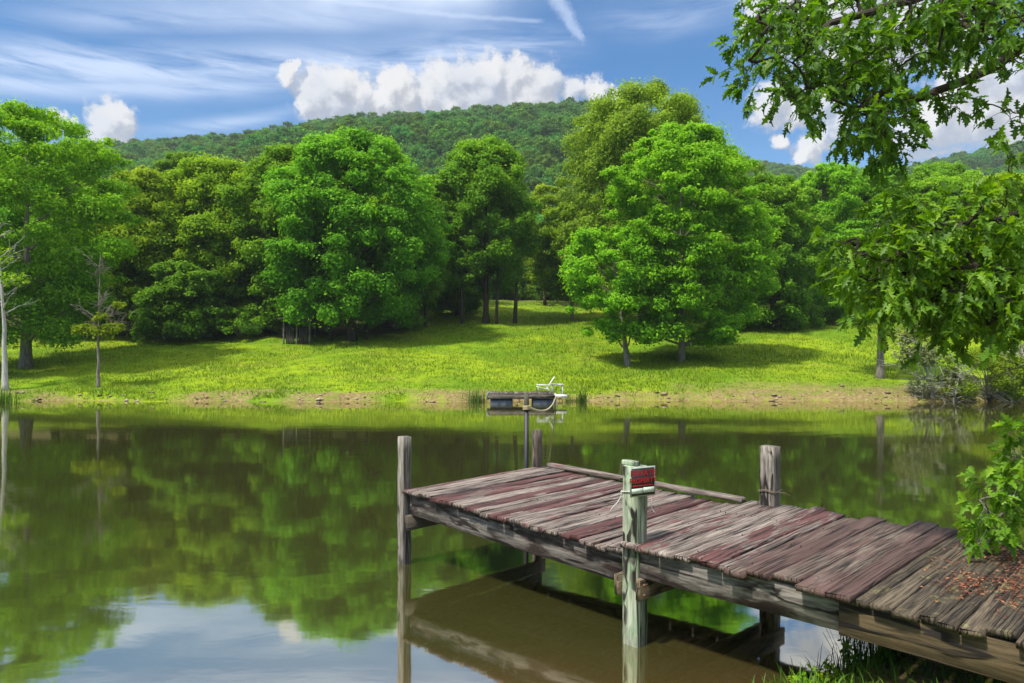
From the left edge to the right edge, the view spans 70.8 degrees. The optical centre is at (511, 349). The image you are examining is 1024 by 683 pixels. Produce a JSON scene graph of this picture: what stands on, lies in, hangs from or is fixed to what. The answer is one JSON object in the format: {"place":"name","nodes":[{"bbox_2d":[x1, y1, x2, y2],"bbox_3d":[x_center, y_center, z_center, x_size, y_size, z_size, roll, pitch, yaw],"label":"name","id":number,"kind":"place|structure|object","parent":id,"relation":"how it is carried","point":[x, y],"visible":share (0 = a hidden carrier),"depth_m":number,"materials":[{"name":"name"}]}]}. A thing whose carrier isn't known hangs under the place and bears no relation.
{"place":"outdoors","nodes":[
{"label":"outdoors","id":0,"kind":"place"},
{"bbox_2d":[0,400,1023,682],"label":"water","id":1,"kind":"structure","parent":0,"point":[198,542],"depth_m":9.47,"materials":[{"name":"green liquid"}]},
{"bbox_2d":[462,387,484,401],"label":"reed clump","id":2,"kind":"object","parent":1,"relation":"on","point":[476,399],"visible":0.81,"depth_m":33.33,"materials":[{"name":"green plant"}]},
{"bbox_2d":[486,391,566,403],"bbox_3d":[0.649,2.366,32.600,3.612,1.067,1.700,0,0,0],"label":"floating raft","id":3,"kind":"object","parent":1,"relation":"on","point":[508,397],"visible":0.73,"depth_m":31.83,"materials":[{"name":"grey wood"}]},
{"bbox_2d":[536,377,553,391],"bbox_3d":[1.515,1.560,32.650,0.812,0.733,0.528,0,0,0],"label":"garden chair","id":4,"kind":"object","parent":3,"relation":"on","point":[547,385],"visible":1,"depth_m":32.62,"materials":[{"name":"white plastic"}]},
{"bbox_2d":[551,384,563,393],"bbox_3d":[2.073,1.775,32.895,0.540,0.450,0.510,0,0,0],"label":"side table","id":5,"kind":"object","parent":3,"relation":"on","point":[561,387],"visible":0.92,"depth_m":32.67,"materials":[{"name":"white plastic"}]},
{"bbox_2d":[524,393,528,468],"bbox_3d":[0.195,2.185,9.620,0.072,3.230,0.072,0,0,0],"label":"mooring pole","id":6,"kind":"object","parent":1,"relation":"in","point":[526,433],"visible":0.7,"depth_m":9.59,"materials":[{"name":"black metal"}]},
{"bbox_2d":[523,396,555,411],"bbox_3d":[1.069,1.413,20.984,0.109,1.352,22.905,0,0,4],"label":"mooring rope","id":7,"kind":"object","parent":6,"relation":"attached to","point":[529,407],"visible":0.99,"depth_m":11.19,"materials":[{"name":"beige fabric"}]},
{"bbox_2d":[560,397,574,400],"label":"reed clump","id":8,"kind":"object","parent":1,"relation":"on","point":[567,399],"visible":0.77,"depth_m":33.66,"materials":[{"name":"green plant"}]},
{"bbox_2d":[0,154,1023,682],"bbox_3d":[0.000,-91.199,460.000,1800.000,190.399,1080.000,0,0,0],"label":"ground","id":9,"kind":"structure","parent":0,"point":[814,390],"depth_m":39.85,"materials":[{"name":"green plant"}]},
{"bbox_2d":[0,388,19,402],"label":"reed clump","id":10,"kind":"object","parent":9,"relation":"on","point":[7,398],"visible":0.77,"depth_m":32.87,"materials":[{"name":"green plant"}]},
{"bbox_2d":[0,219,38,390],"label":"birch tree","id":11,"kind":"object","parent":9,"relation":"on","point":[5,380],"visible":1,"depth_m":35.11,"materials":[{"name":"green plant"}]},
{"bbox_2d":[0,142,119,337],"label":"oak tree","id":12,"kind":"object","parent":9,"relation":"on","point":[6,214],"visible":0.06,"depth_m":49.86,"materials":[{"name":"green plant"}]},
{"bbox_2d":[0,93,147,369],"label":"broadleaf tree","id":13,"kind":"object","parent":9,"relation":"on","point":[32,127],"visible":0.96,"depth_m":39.09,"materials":[{"name":"green plant"}]},
{"bbox_2d":[70,249,134,387],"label":"sapling","id":14,"kind":"object","parent":9,"relation":"on","point":[99,331],"visible":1,"depth_m":35.78,"materials":[{"name":"green plant"}]},
{"bbox_2d":[67,165,195,336],"bbox_3d":[-27.660,-7.010,52.813,9.641,12.905,9.447,0,0,0],"label":"broadleaf tree","id":15,"kind":"object","parent":9,"relation":"on","point":[141,177],"visible":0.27,"depth_m":50.60,"materials":[{"name":"green plant"}]},
{"bbox_2d":[91,169,226,334],"bbox_3d":[-26.528,-7.044,53.964,9.683,12.471,10.329,0,0,0],"label":"broadleaf tree","id":16,"kind":"object","parent":9,"relation":"on","point":[163,237],"visible":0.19,"depth_m":50.93,"materials":[{"name":"green plant"}]},
{"bbox_2d":[128,301,211,342],"bbox_3d":[-23.990,-1.909,51.126,5.668,3.000,5.327,0,0,0],"label":"undergrowth bush","id":17,"kind":"object","parent":9,"relation":"on","point":[151,334],"visible":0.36,"depth_m":49.52,"materials":[{"name":"green plant"}]},
{"bbox_2d":[151,151,205,244],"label":"broadleaf tree","id":18,"kind":"object","parent":9,"relation":"on","point":[169,163],"visible":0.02,"depth_m":64.57,"materials":[{"name":"green plant"}]},
{"bbox_2d":[130,258,232,340],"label":"broadleaf tree","id":19,"kind":"object","parent":9,"relation":"on","point":[201,279],"visible":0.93,"depth_m":49.35,"materials":[{"name":"green plant"}]},
{"bbox_2d":[136,151,279,332],"bbox_3d":[-23.045,-7.937,54.960,10.759,13.856,11.477,0,0,0],"label":"broadleaf tree","id":20,"kind":"object","parent":9,"relation":"on","point":[199,174],"visible":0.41,"depth_m":51.90,"materials":[{"name":"green plant"}]},
{"bbox_2d":[205,304,270,338],"bbox_3d":[-19.479,-2.038,51.597,4.857,2.694,4.708,0,0,0],"label":"undergrowth bush","id":21,"kind":"object","parent":9,"relation":"on","point":[244,326],"visible":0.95,"depth_m":50.72,"materials":[{"name":"green plant"}]},
{"bbox_2d":[217,278,269,326],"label":"broadleaf tree","id":22,"kind":"object","parent":9,"relation":"on","point":[230,302],"visible":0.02,"depth_m":54.90,"materials":[{"name":"green plant"}]},
{"bbox_2d":[204,206,284,239],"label":"broadleaf tree","id":23,"kind":"object","parent":9,"relation":"on","point":[282,238],"depth_m":63.96,"materials":[{"name":"green plant"}]},
{"bbox_2d":[258,301,302,333],"bbox_3d":[-17.168,-2.545,53.979,3.523,3.007,3.646,0,0,-32],"label":"bush","id":24,"kind":"object","parent":9,"relation":"on","point":[278,326],"visible":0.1,"depth_m":52.71,"materials":[{"name":"green plant"}]},
{"bbox_2d":[214,139,355,334],"bbox_3d":[-16.835,-7.975,53.198,9.964,14.525,9.880,0,0,31],"label":"oak tree","id":25,"kind":"object","parent":9,"relation":"on","point":[281,155],"visible":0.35,"depth_m":50.76,"materials":[{"name":"green plant"}]},
{"bbox_2d":[277,318,320,344],"bbox_3d":[-14.530,-1.159,49.200,2.400,1.995,2.030,0,0,0],"label":"wooden shelter","id":26,"kind":"object","parent":9,"relation":"on","point":[305,335],"visible":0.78,"depth_m":48.64,"materials":[{"name":"grey wood"}]},
{"bbox_2d":[254,123,455,341],"bbox_3d":[-10.863,-7.788,50.492,13.952,14.943,12.098,0,0,0],"label":"oak tree","id":27,"kind":"object","parent":9,"relation":"on","point":[319,184],"visible":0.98,"depth_m":47.09,"materials":[{"name":"green plant"}]},
{"bbox_2d":[342,171,374,266],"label":"broadleaf tree","id":28,"kind":"object","parent":9,"relation":"on","point":[367,200],"visible":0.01,"depth_m":62.48,"materials":[{"name":"green plant"}]},
{"bbox_2d":[354,193,452,324],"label":"oak tree","id":29,"kind":"object","parent":9,"relation":"on","point":[370,263],"visible":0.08,"depth_m":57.48,"materials":[{"name":"green plant"}]},
{"bbox_2d":[397,174,457,327],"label":"broadleaf tree","id":30,"kind":"object","parent":9,"relation":"on","point":[445,203],"visible":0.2,"depth_m":57.75,"materials":[{"name":"green plant"}]},
{"bbox_2d":[432,194,494,314],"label":"broadleaf tree","id":31,"kind":"object","parent":9,"relation":"on","point":[471,300],"visible":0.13,"depth_m":64.22,"materials":[{"name":"green plant"}]},
{"bbox_2d":[433,133,545,324],"bbox_3d":[-2.005,-9.846,60.398,9.989,15.937,10.178,0,0,-39],"label":"broadleaf tree","id":32,"kind":"object","parent":9,"relation":"on","point":[484,185],"visible":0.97,"depth_m":57.99,"materials":[{"name":"green plant"}]},
{"bbox_2d":[11,382,998,401],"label":"bank stones","id":33,"kind":"object","parent":9,"relation":"on","point":[319,399],"visible":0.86,"depth_m":33.89,"materials":[{"name":"grey stone"}]},
{"bbox_2d":[0,299,1023,400],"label":"meadow grass","id":34,"kind":"structure","parent":9,"relation":"on","point":[600,380],"depth_m":41.43,"materials":[{"name":"green plant"}]},
{"bbox_2d":[1,96,1023,219],"bbox_3d":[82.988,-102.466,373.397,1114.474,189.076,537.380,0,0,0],"label":"hillside forest","id":35,"kind":"object","parent":9,"relation":"on","point":[530,130],"visible":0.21,"depth_m":252.96,"materials":[{"name":"green plant"}]},
{"bbox_2d":[61,167,1023,300],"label":"woodland","id":36,"kind":"object","parent":9,"relation":"on","point":[536,294],"visible":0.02,"depth_m":93.27,"materials":[{"name":"green plant"}]},
{"bbox_2d":[522,183,568,304],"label":"broadleaf tree","id":37,"kind":"object","parent":9,"relation":"on","point":[540,191],"visible":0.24,"depth_m":73.05,"materials":[{"name":"green plant"}]},
{"bbox_2d":[529,203,597,318],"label":"young tree","id":38,"kind":"object","parent":9,"relation":"on","point":[551,260],"visible":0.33,"depth_m":62.13,"materials":[{"name":"green plant"}]},
{"bbox_2d":[575,389,590,401],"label":"reed clump","id":39,"kind":"object","parent":9,"relation":"on","point":[580,397],"visible":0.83,"depth_m":33.44,"materials":[{"name":"green plant"}]},
{"bbox_2d":[587,191,632,296],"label":"broadleaf tree","id":40,"kind":"object","parent":9,"relation":"on","point":[619,219],"depth_m":73.33,"materials":[{"name":"green plant"}]},
{"bbox_2d":[557,223,691,366],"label":"young tree","id":41,"kind":"object","parent":9,"relation":"on","point":[582,277],"visible":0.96,"depth_m":40.18,"materials":[{"name":"green plant"}]},
{"bbox_2d":[538,75,767,320],"bbox_3d":[10.849,-11.270,57.198,16.057,19.721,15.904,0,0,-26],"label":"oak tree","id":42,"kind":"object","parent":9,"relation":"on","point":[623,129],"visible":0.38,"depth_m":54.18,"materials":[{"name":"green plant"}]},
{"bbox_2d":[596,120,786,362],"bbox_3d":[10.666,-6.262,42.779,10.373,14.592,11.432,0,0,31],"label":"maple tree","id":43,"kind":"object","parent":9,"relation":"on","point":[702,216],"visible":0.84,"depth_m":40.33,"materials":[{"name":"green plant"}]},
{"bbox_2d":[397,429,1023,682],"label":"wooden dock","id":44,"kind":"object","parent":9,"relation":"on","point":[862,579],"visible":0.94,"depth_m":5.82,"materials":[{"name":"wood"}]},
{"bbox_2d":[610,490,655,513],"bbox_3d":[0.992,1.246,5.939,0.317,0.214,0.218,0,0,44],"label":"cord","id":45,"kind":"object","parent":44,"relation":"attached to","point":[621,491],"visible":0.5,"depth_m":5.91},
{"bbox_2d":[630,465,656,497],"bbox_3d":[1.049,1.052,5.765,0.268,0.236,0.010,0,-1,-27],"label":"warning sign","id":46,"kind":"object","parent":44,"relation":"attached to","point":[642,481],"visible":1,"depth_m":5.76,"materials":[{"name":"red metal"}]},
{"bbox_2d":[920,540,1023,617],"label":"leaf litter","id":47,"kind":"object","parent":44,"relation":"on","point":[1010,557],"visible":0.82,"depth_m":4.96,"materials":[{"name":"brown plant"}]},
{"bbox_2d":[695,214,728,288],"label":"oak tree","id":48,"kind":"object","parent":9,"relation":"on","point":[717,263],"visible":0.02,"depth_m":71.41,"materials":[{"name":"green plant"}]},
{"bbox_2d":[708,296,768,328],"bbox_3d":[17.448,-2.910,57.141,5.308,2.964,5.584,0,0,40],"label":"undergrowth bush","id":49,"kind":"object","parent":9,"relation":"on","point":[758,325],"visible":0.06,"depth_m":56.70,"materials":[{"name":"green plant"}]},
{"bbox_2d":[723,171,838,330],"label":"broadleaf tree","id":50,"kind":"object","parent":9,"relation":"on","point":[787,195],"visible":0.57,"depth_m":54.32,"materials":[{"name":"green plant"}]},
{"bbox_2d":[761,300,826,330],"bbox_3d":[22.136,-2.744,56.999,5.171,2.665,5.383,0,0,29],"label":"undergrowth bush","id":51,"kind":"object","parent":9,"relation":"on","point":[818,315],"visible":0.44,"depth_m":56.15,"materials":[{"name":"green plant"}]},
{"bbox_2d":[788,672,814,682],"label":"leafy weed","id":52,"kind":"object","parent":9,"relation":"on","point":[798,674],"visible":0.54,"depth_m":4.98,"materials":[{"name":"green plant"}]},
{"bbox_2d":[774,177,840,300],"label":"oak tree","id":53,"kind":"object","parent":9,"relation":"on","point":[837,201],"visible":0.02,"depth_m":68.53,"materials":[{"name":"green plant"}]},
{"bbox_2d":[807,659,838,682],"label":"leafy weed","id":54,"kind":"object","parent":9,"relation":"on","point":[826,665],"visible":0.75,"depth_m":5.06,"materials":[{"name":"green plant"}]},
{"bbox_2d":[777,159,884,321],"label":"broadleaf tree","id":55,"kind":"object","parent":9,"relation":"on","point":[849,183],"visible":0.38,"depth_m":58.11,"materials":[{"name":"green plant"}]},
{"bbox_2d":[807,296,866,325],"bbox_3d":[26.529,-3.115,59.190,5.159,2.920,5.728,0,0,-42],"label":"undergrowth bush","id":56,"kind":"object","parent":9,"relation":"on","point":[828,315],"visible":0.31,"depth_m":58.19,"materials":[{"name":"green plant"}]},
{"bbox_2d":[836,635,871,671],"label":"leafy weed","id":57,"kind":"object","parent":9,"relation":"on","point":[852,655],"visible":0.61,"depth_m":5.31,"materials":[{"name":"green plant"}]},
{"bbox_2d":[699,0,1023,372],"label":"oak tree","id":58,"kind":"object","parent":9,"relation":"on","point":[911,298],"visible":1,"depth_m":5.64,"materials":[{"name":"green plant"}]},
{"bbox_2d":[741,628,1005,682],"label":"bank grass","id":59,"kind":"structure","parent":9,"relation":"on","point":[872,652],"depth_m":5.05,"materials":[{"name":"green plant"}]},
{"bbox_2d":[828,203,919,378],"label":"broadleaf tree","id":60,"kind":"object","parent":9,"relation":"on","point":[876,211],"visible":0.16,"depth_m":37.44,"materials":[{"name":"green plant"}]},
{"bbox_2d":[825,163,929,298],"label":"broadleaf tree","id":61,"kind":"object","parent":9,"relation":"on","point":[866,197],"visible":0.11,"depth_m":60.85,"materials":[{"name":"green plant"}]},
{"bbox_2d":[877,645,898,662],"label":"leafy weed","id":62,"kind":"object","parent":9,"relation":"on","point":[887,650],"visible":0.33,"depth_m":5.30,"materials":[{"name":"green plant"}]},
{"bbox_2d":[877,320,951,398],"bbox_3d":[19.140,0.210,33.661,2.974,4.789,3.542,0,0,0],"label":"bare shrub","id":63,"kind":"object","parent":9,"relation":"on","point":[923,352],"visible":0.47,"depth_m":33.48,"materials":[{"name":"grey plant"}]},
{"bbox_2d":[903,372,945,398],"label":"bare shrub","id":64,"kind":"object","parent":9,"relation":"on","point":[911,385],"visible":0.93,"depth_m":33.28,"materials":[{"name":"grey plant"}]},
{"bbox_2d":[877,175,981,320],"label":"broadleaf tree","id":65,"kind":"object","parent":9,"relation":"on","point":[932,184],"visible":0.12,"depth_m":58.34,"materials":[{"name":"green plant"}]},
{"bbox_2d":[905,159,973,220],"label":"oak tree","id":66,"kind":"object","parent":9,"relation":"on","point":[926,171],"visible":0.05,"depth_m":66.48,"materials":[{"name":"green plant"}]},
{"bbox_2d":[932,355,990,401],"bbox_3d":[20.389,1.425,33.598,2.578,2.603,3.030,0,0,0],"label":"bare shrub","id":67,"kind":"object","parent":9,"relation":"on","point":[951,383],"visible":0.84,"depth_m":33.26,"materials":[{"name":"grey plant"}]},
{"bbox_2d":[938,348,1023,402],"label":"lime bush","id":68,"kind":"object","parent":9,"relation":"on","point":[1014,390],"visible":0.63,"depth_m":32.48,"materials":[{"name":"green plant"}]},
{"bbox_2d":[943,169,1023,320],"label":"broadleaf tree","id":69,"kind":"object","parent":9,"relation":"on","point":[1021,187],"visible":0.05,"depth_m":54.21,"materials":[{"name":"green plant"}]},
{"bbox_2d":[952,412,1023,563],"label":"oak sapling","id":70,"kind":"object","parent":9,"relation":"on","point":[1007,498],"visible":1,"depth_m":5.51,"materials":[{"name":"green plant"}]},
{"bbox_2d":[968,344,1023,402],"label":"bare shrub","id":71,"kind":"object","parent":9,"relation":"on","point":[1004,393],"visible":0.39,"depth_m":32.90,"materials":[{"name":"grey plant"}]},
{"bbox_2d":[993,341,1023,388],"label":"lime bush","id":72,"kind":"object","parent":9,"relation":"on","point":[1020,348],"visible":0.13,"depth_m":33.84,"materials":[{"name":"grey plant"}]},
{"bbox_2d":[0,0,1023,167],"label":"sky","id":73,"kind":"structure","parent":0,"point":[127,69],"materials":[{"name":"blue"}]}
]}

